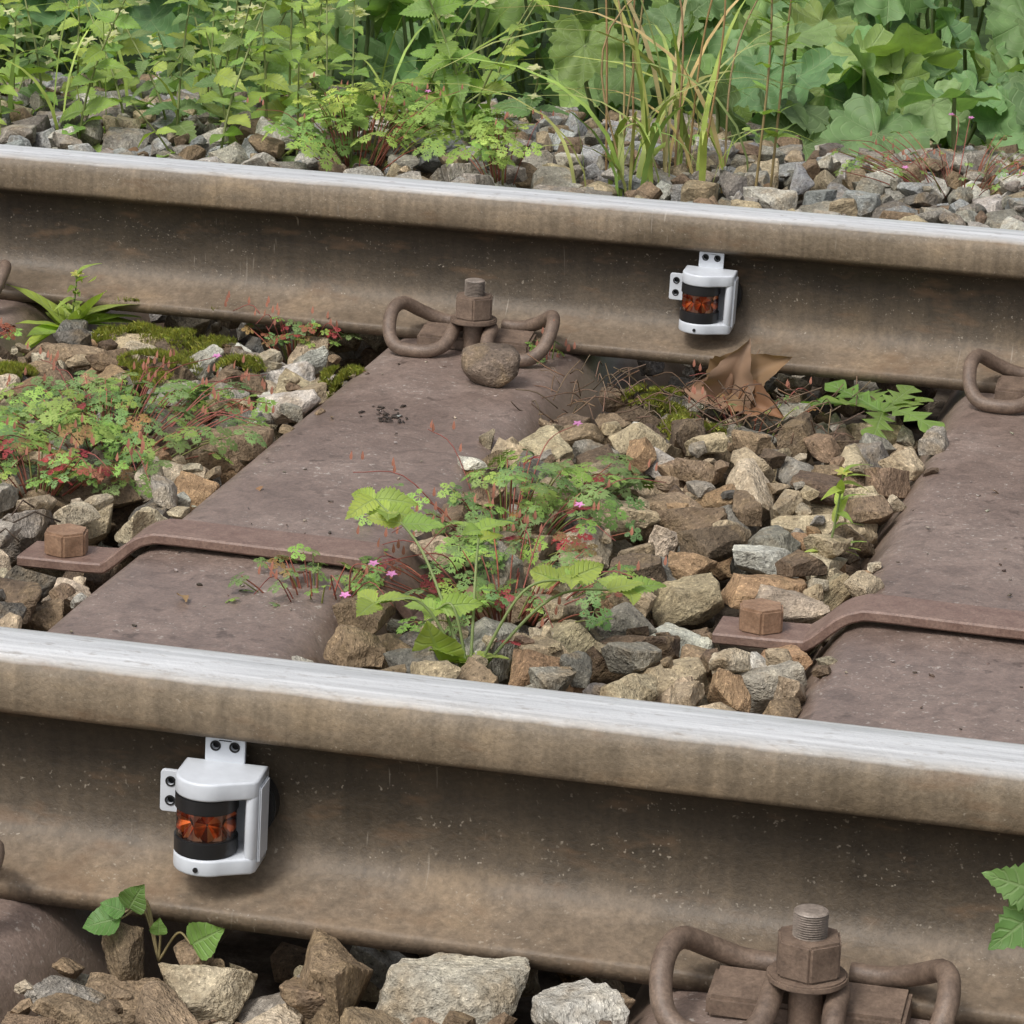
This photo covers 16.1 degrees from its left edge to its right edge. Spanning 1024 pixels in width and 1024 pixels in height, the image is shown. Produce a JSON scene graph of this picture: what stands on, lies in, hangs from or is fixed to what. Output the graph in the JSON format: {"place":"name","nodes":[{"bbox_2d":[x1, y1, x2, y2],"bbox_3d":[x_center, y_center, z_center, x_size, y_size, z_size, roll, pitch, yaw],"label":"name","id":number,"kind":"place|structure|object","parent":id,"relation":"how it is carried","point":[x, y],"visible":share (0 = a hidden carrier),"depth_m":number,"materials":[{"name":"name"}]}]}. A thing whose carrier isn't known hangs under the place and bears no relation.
{"place":"outdoors","nodes":[
{"label":"outdoors","id":0,"kind":"place"},
{"bbox_2d":[0,0,1023,1023],"bbox_3d":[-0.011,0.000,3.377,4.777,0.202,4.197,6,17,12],"label":"ballast gravel","id":1,"kind":"structure","parent":0,"point":[746,508],"depth_m":3.14,"materials":[{"name":"grey gravel"}]},
{"bbox_2d":[0,413,132,497],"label":"herb robert plant","id":2,"kind":"object","parent":1,"relation":"on","point":[50,480],"visible":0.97,"depth_m":3.11,"materials":[{"name":"green plant"}]},
{"bbox_2d":[0,299,163,377],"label":"steel sleeper","id":3,"kind":"object","parent":1,"relation":"on","point":[13,312],"visible":0.09,"depth_m":3.74,"materials":[{"name":"brown metal"}]},
{"bbox_2d":[0,259,11,293],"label":"rail clip","id":4,"kind":"object","parent":3,"relation":"on","point":[5,267],"visible":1,"depth_m":3.71,"materials":[{"name":"metal"}]},
{"bbox_2d":[0,317,21,340],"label":"herb robert plant","id":5,"kind":"object","parent":3,"relation":"on","point":[10,333],"visible":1,"depth_m":3.60,"materials":[{"name":"red plant"}]},
{"bbox_2d":[6,263,141,354],"bbox_3d":[-0.450,-0.215,3.741,0.171,0.092,0.123,-6,18,-27],"label":"wild lettuce plant","id":6,"kind":"object","parent":3,"relation":"on","point":[60,312],"visible":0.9,"depth_m":3.72,"materials":[{"name":"green plant"}]},
{"bbox_2d":[0,0,176,134],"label":"grass clump","id":7,"kind":"object","parent":1,"relation":"on","point":[11,106],"visible":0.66,"depth_m":4.86,"materials":[{"name":"green plant"}]},
{"bbox_2d":[0,341,277,498],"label":"herb robert plant","id":8,"kind":"object","parent":1,"relation":"on","point":[111,436],"visible":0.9,"depth_m":3.27,"materials":[{"name":"green plant"}]},
{"bbox_2d":[83,884,224,961],"bbox_3d":[-0.215,0.249,2.181,0.090,0.055,0.024,4,16,7],"label":"bindweed plant","id":9,"kind":"object","parent":1,"relation":"on","point":[106,917],"visible":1,"depth_m":2.18,"materials":[{"name":"green plant"}]},
{"bbox_2d":[224,291,360,362],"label":"herb robert plant","id":10,"kind":"object","parent":1,"relation":"on","point":[312,327],"visible":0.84,"depth_m":3.67,"materials":[{"name":"plant"}]},
{"bbox_2d":[0,338,684,1022],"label":"steel sleeper","id":11,"kind":"object","parent":1,"relation":"on","point":[306,470],"visible":0.41,"depth_m":3.05,"materials":[{"name":"brown metal"}]},
{"bbox_2d":[0,840,4,869],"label":"rail clip","id":12,"kind":"object","parent":11,"relation":"on","point":[2,852],"visible":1,"depth_m":2.19,"materials":[{"name":"metal"}]},
{"bbox_2d":[17,519,506,626],"bbox_3d":[-0.203,0.047,2.944,0.405,0.058,0.048,6,17,12],"label":"tie strap","id":13,"kind":"object","parent":11,"relation":"attached to","point":[63,547],"visible":0.77,"depth_m":2.94,"materials":[{"name":"brown metal"}]},
{"bbox_2d":[225,538,409,606],"bbox_3d":[-0.150,0.057,2.843,0.136,0.066,0.155,6,17,12],"label":"herb robert plant","id":14,"kind":"object","parent":11,"relation":"on","point":[356,583],"visible":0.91,"depth_m":2.84,"materials":[{"name":"green plant"}]},
{"bbox_2d":[382,278,559,366],"bbox_3d":[-0.038,-0.191,3.612,0.178,0.085,0.102,6,17,12],"label":"rail clip","id":15,"kind":"object","parent":11,"relation":"on","point":[472,320],"visible":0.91,"depth_m":3.60,"materials":[{"name":"metal"}]},
{"bbox_2d":[461,342,520,387],"bbox_3d":[-0.019,-0.142,3.494,0.060,0.038,0.046,6,17,12],"label":"stone","id":16,"kind":"object","parent":11,"relation":"on","point":[493,365],"visible":1,"depth_m":3.48,"materials":[{"name":"brown stone"}]},
{"bbox_2d":[525,320,575,362],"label":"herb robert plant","id":17,"kind":"object","parent":11,"relation":"on","point":[552,348],"visible":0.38,"depth_m":3.61,"materials":[{"name":"green plant"}]},
{"bbox_2d":[247,71,465,171],"bbox_3d":[-0.194,-0.503,4.632,0.270,0.118,0.311,6,17,12],"label":"herb robert plant","id":18,"kind":"object","parent":1,"relation":"on","point":[403,123],"visible":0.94,"depth_m":4.62,"materials":[{"name":"green plant"}]},
{"bbox_2d":[0,296,727,439],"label":"moss","id":19,"kind":"object","parent":1,"relation":"on","point":[104,331],"visible":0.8,"depth_m":3.55,"materials":[{"name":"green plant"}]},
{"bbox_2d":[0,0,757,167],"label":"nettle foliage","id":20,"kind":"object","parent":1,"relation":"on","point":[241,71],"visible":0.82,"depth_m":4.86,"materials":[{"name":"green plant"}]},
{"bbox_2d":[344,0,615,139],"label":"grass clump","id":21,"kind":"object","parent":1,"relation":"on","point":[449,116],"visible":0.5,"depth_m":4.86,"materials":[{"name":"green plant"}]},
{"bbox_2d":[446,106,553,184],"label":"herb robert plant","id":22,"kind":"object","parent":1,"relation":"on","point":[489,146],"visible":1,"depth_m":4.55,"materials":[{"name":"green plant"}]},
{"bbox_2d":[340,482,666,645],"bbox_3d":[-0.012,0.048,2.892,0.253,0.080,0.275,-9,20,-34],"label":"herb robert plant","id":23,"kind":"object","parent":1,"relation":"on","point":[497,602],"visible":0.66,"depth_m":2.86,"materials":[{"name":"green plant"}]},
{"bbox_2d":[345,486,666,667],"bbox_3d":[-0.022,0.065,2.762,0.259,0.117,0.165,6,17,12],"label":"sow thistle plant","id":24,"kind":"object","parent":1,"relation":"on","point":[389,507],"visible":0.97,"depth_m":2.75,"materials":[{"name":"green plant"}]},
{"bbox_2d":[350,419,665,580],"bbox_3d":[-0.006,-0.010,3.079,0.262,0.086,0.344,6,17,12],"label":"herb robert plant","id":25,"kind":"object","parent":1,"relation":"on","point":[529,507],"visible":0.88,"depth_m":3.06,"materials":[{"name":"green plant"}]},
{"bbox_2d":[0,349,1022,729],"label":"twig debris","id":26,"kind":"object","parent":1,"relation":"on","point":[626,371],"visible":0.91,"depth_m":3.45,"materials":[{"name":"brown wood"}]},
{"bbox_2d":[0,0,1023,143],"bbox_3d":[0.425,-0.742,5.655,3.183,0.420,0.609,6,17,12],"label":"butterbur foliage","id":27,"kind":"object","parent":1,"relation":"on","point":[891,16],"visible":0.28,"depth_m":5.66,"materials":[{"name":"green plant"}]},
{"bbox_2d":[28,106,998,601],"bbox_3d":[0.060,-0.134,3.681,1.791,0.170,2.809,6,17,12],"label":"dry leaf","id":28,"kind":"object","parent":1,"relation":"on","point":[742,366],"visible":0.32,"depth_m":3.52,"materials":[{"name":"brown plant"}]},
{"bbox_2d":[263,0,839,196],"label":"grass clump","id":29,"kind":"object","parent":1,"relation":"on","point":[648,142],"visible":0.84,"depth_m":4.57,"materials":[{"name":"green plant"}]},
{"bbox_2d":[426,0,815,196],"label":"grass clump","id":30,"kind":"object","parent":1,"relation":"on","point":[683,137],"visible":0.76,"depth_m":4.62,"materials":[{"name":"green plant"}]},
{"bbox_2d":[688,359,821,435],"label":"herb robert plant","id":31,"kind":"object","parent":1,"relation":"on","point":[693,389],"visible":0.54,"depth_m":3.51,"materials":[{"name":"plant"}]},
{"bbox_2d":[732,0,817,186],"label":"tall weed","id":32,"kind":"object","parent":1,"relation":"on","point":[790,39],"visible":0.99,"depth_m":4.51,"materials":[{"name":"green plant"}]},
{"bbox_2d":[539,0,1023,148],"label":"butterbur foliage","id":33,"kind":"object","parent":1,"relation":"on","point":[903,51],"visible":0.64,"depth_m":5.35,"materials":[{"name":"green plant"}]},
{"bbox_2d":[726,135,921,177],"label":"grass clump","id":34,"kind":"object","parent":1,"relation":"on","point":[729,151],"visible":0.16,"depth_m":4.71,"materials":[{"name":"green plant"}]},
{"bbox_2d":[628,390,1023,1023],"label":"steel sleeper","id":35,"kind":"object","parent":1,"relation":"on","point":[954,552],"visible":0.35,"depth_m":2.88,"materials":[{"name":"brown metal"}]},
{"bbox_2d":[0,626,1023,1023],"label":"steel rail","id":36,"kind":"object","parent":35,"relation":"on","point":[582,834],"visible":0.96,"depth_m":2.18,"materials":[{"name":"metal"}]},
{"bbox_2d":[160,737,279,876],"bbox_3d":[-0.183,0.177,2.207,0.072,0.076,0.057,6,17,8],"label":"survey prism target","id":37,"kind":"object","parent":36,"relation":"attached to","point":[222,799],"visible":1,"depth_m":2.19,"materials":[{"name":"white plastic"}]},
{"bbox_2d":[0,144,1023,393],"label":"steel rail","id":38,"kind":"object","parent":35,"relation":"on","point":[902,302],"visible":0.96,"depth_m":3.67,"materials":[{"name":"metal"}]},
{"bbox_2d":[669,252,742,334],"bbox_3d":[0.191,-0.220,3.610,0.072,0.076,0.057,7,17,10],"label":"survey prism target","id":39,"kind":"object","parent":38,"relation":"attached to","point":[707,291],"visible":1,"depth_m":3.60,"materials":[{"name":"white plastic"}]},
{"bbox_2d":[649,904,960,1023],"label":"rail clip","id":40,"kind":"object","parent":35,"relation":"on","point":[800,976],"visible":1,"depth_m":2.08,"materials":[{"name":"metal"}]},
{"bbox_2d":[712,594,1023,651],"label":"tie strap","id":41,"kind":"object","parent":35,"relation":"attached to","point":[758,623],"visible":0.99,"depth_m":2.83,"materials":[{"name":"brown metal"}]},
{"bbox_2d":[962,349,1023,413],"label":"rail clip","id":42,"kind":"object","parent":35,"relation":"on","point":[1009,395],"visible":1,"depth_m":3.50,"materials":[{"name":"metal"}]},
{"bbox_2d":[805,464,870,555],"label":"hawkweed plant","id":43,"kind":"object","parent":1,"relation":"on","point":[838,490],"visible":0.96,"depth_m":3.03,"materials":[{"name":"green plant"}]},
{"bbox_2d":[688,34,1023,160],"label":"butterbur foliage","id":44,"kind":"object","parent":1,"relation":"on","point":[820,118],"visible":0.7,"depth_m":5.09,"materials":[{"name":"green plant"}]},
{"bbox_2d":[801,380,944,438],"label":"dandelion plant","id":45,"kind":"object","parent":1,"relation":"on","point":[894,402],"visible":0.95,"depth_m":3.51,"materials":[{"name":"green plant"}]},
{"bbox_2d":[829,113,1023,197],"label":"herb robert plant","id":46,"kind":"object","parent":1,"relation":"on","point":[888,157],"visible":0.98,"depth_m":4.70,"materials":[{"name":"plant"}]},
{"bbox_2d":[922,5,977,16],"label":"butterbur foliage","id":47,"kind":"object","parent":1,"relation":"on","point":[975,11],"visible":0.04,"depth_m":6.82,"materials":[{"name":"green plant"}]},
{"bbox_2d":[982,863,1023,949],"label":"hedge mustard plant","id":48,"kind":"object","parent":1,"relation":"on","point":[1007,882],"visible":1,"depth_m":1.92,"materials":[{"name":"green plant"}]}
]}

